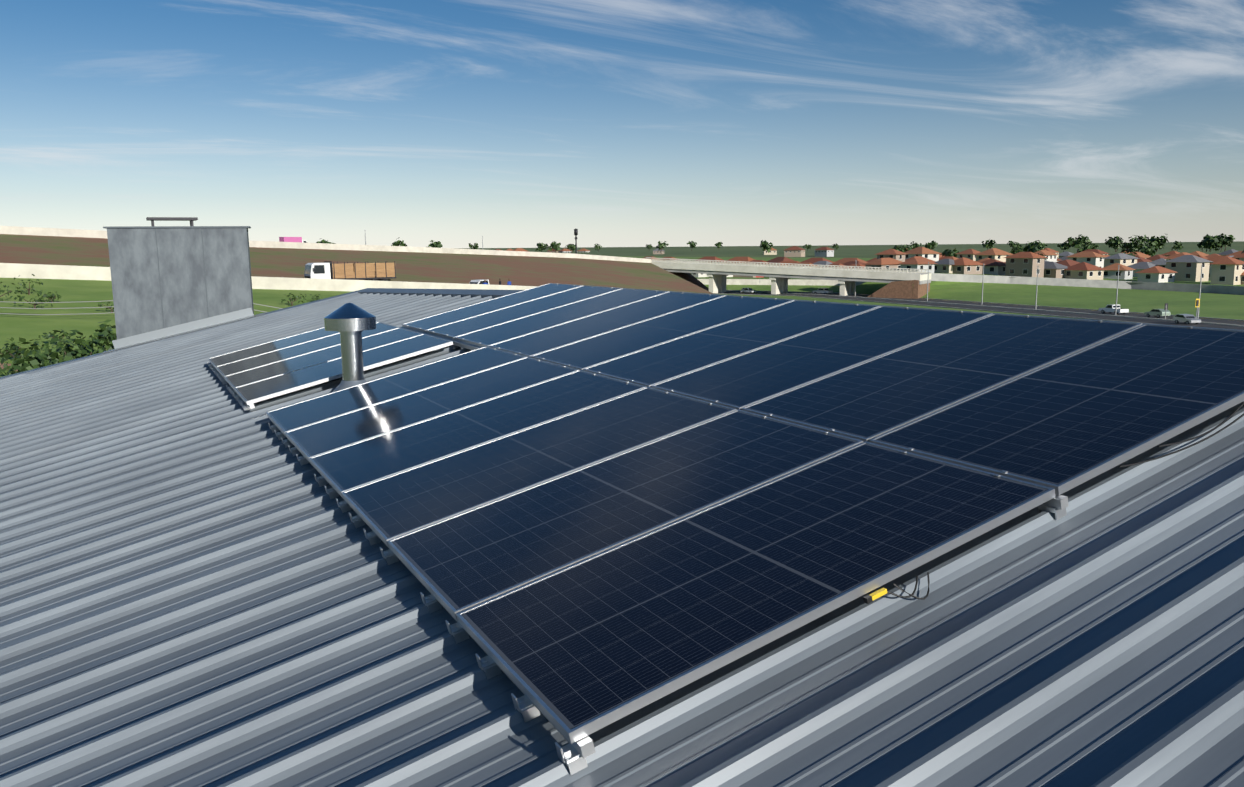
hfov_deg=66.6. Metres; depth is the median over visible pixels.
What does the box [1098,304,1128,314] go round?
pickup
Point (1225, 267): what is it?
houses
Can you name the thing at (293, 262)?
embankment
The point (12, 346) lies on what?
field shrubs
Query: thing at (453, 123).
sky
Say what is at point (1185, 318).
car
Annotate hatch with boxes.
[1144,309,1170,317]
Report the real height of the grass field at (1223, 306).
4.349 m
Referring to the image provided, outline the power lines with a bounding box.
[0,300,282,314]
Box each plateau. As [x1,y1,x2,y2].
[615,256,872,279]
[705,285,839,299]
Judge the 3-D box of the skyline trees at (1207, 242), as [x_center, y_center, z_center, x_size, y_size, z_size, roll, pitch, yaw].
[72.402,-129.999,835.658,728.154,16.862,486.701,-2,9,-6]
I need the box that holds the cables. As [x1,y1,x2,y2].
[863,402,1243,603]
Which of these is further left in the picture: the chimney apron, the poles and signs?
the chimney apron
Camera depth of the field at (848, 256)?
853.53 m
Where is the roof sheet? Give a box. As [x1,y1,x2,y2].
[0,293,1243,786]
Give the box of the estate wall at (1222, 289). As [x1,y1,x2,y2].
[931,273,1243,294]
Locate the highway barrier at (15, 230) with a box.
[0,226,650,262]
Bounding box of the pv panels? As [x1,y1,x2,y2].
[209,283,1243,743]
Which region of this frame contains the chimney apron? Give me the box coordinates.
[103,308,264,352]
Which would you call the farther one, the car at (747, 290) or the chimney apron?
the car at (747, 290)
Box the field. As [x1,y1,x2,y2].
[0,278,352,376]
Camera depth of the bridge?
245.53 m
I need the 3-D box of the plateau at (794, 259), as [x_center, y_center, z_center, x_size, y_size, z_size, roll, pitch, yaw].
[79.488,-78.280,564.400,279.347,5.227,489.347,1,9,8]
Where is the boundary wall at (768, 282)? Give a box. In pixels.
[698,279,864,285]
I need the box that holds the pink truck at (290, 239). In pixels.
[279,237,306,242]
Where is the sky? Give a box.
[0,0,1243,247]
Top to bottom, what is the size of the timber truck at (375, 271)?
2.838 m
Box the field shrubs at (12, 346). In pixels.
[0,274,321,374]
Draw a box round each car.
[741,288,755,293]
[1173,314,1200,323]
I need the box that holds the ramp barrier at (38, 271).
[0,263,537,290]
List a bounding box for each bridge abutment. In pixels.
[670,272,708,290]
[865,280,912,304]
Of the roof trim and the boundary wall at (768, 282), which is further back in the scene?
the boundary wall at (768, 282)
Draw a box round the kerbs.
[713,290,1243,326]
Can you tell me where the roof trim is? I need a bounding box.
[0,288,1236,379]
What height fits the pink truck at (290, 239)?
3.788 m
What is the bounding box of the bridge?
[646,257,931,305]
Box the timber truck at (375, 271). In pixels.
[304,261,395,280]
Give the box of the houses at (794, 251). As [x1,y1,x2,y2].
[496,246,876,279]
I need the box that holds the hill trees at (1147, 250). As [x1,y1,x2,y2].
[891,242,1243,259]
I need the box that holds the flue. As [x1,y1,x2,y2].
[324,303,375,391]
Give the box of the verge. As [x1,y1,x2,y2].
[720,294,1077,318]
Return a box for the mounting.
[207,283,1191,774]
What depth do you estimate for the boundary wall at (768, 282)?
328.90 m
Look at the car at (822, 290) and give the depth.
244.93 m
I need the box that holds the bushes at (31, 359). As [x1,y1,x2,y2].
[0,320,116,374]
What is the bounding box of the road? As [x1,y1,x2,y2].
[724,290,1243,329]
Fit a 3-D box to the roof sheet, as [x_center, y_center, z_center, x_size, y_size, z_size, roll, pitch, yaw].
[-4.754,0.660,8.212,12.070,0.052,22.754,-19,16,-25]
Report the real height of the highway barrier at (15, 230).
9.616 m
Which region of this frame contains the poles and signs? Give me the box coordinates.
[364,228,1202,318]
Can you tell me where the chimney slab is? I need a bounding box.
[103,217,253,338]
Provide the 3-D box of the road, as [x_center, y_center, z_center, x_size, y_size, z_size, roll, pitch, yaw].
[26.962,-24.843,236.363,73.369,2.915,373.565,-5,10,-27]
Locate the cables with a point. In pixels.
(868, 599)
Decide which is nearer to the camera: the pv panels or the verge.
the pv panels
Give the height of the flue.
0.880 m
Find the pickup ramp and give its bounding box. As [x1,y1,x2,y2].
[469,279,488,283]
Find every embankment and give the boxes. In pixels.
[0,234,712,293]
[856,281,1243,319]
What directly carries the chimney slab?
on the roof trim
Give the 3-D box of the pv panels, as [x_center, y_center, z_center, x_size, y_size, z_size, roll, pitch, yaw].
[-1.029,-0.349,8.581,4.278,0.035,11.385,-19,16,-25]
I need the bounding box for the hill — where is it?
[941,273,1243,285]
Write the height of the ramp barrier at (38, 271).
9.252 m
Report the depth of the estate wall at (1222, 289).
248.45 m
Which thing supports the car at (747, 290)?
on the road
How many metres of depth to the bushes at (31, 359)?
35.55 m
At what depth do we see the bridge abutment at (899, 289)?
229.91 m
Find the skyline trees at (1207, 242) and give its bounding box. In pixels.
[316,233,1234,252]
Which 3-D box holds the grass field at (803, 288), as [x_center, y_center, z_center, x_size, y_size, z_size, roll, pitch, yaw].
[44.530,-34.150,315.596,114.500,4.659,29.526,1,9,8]
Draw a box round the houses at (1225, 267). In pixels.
[862,247,1243,293]
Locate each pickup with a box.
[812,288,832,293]
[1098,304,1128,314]
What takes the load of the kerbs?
on the road

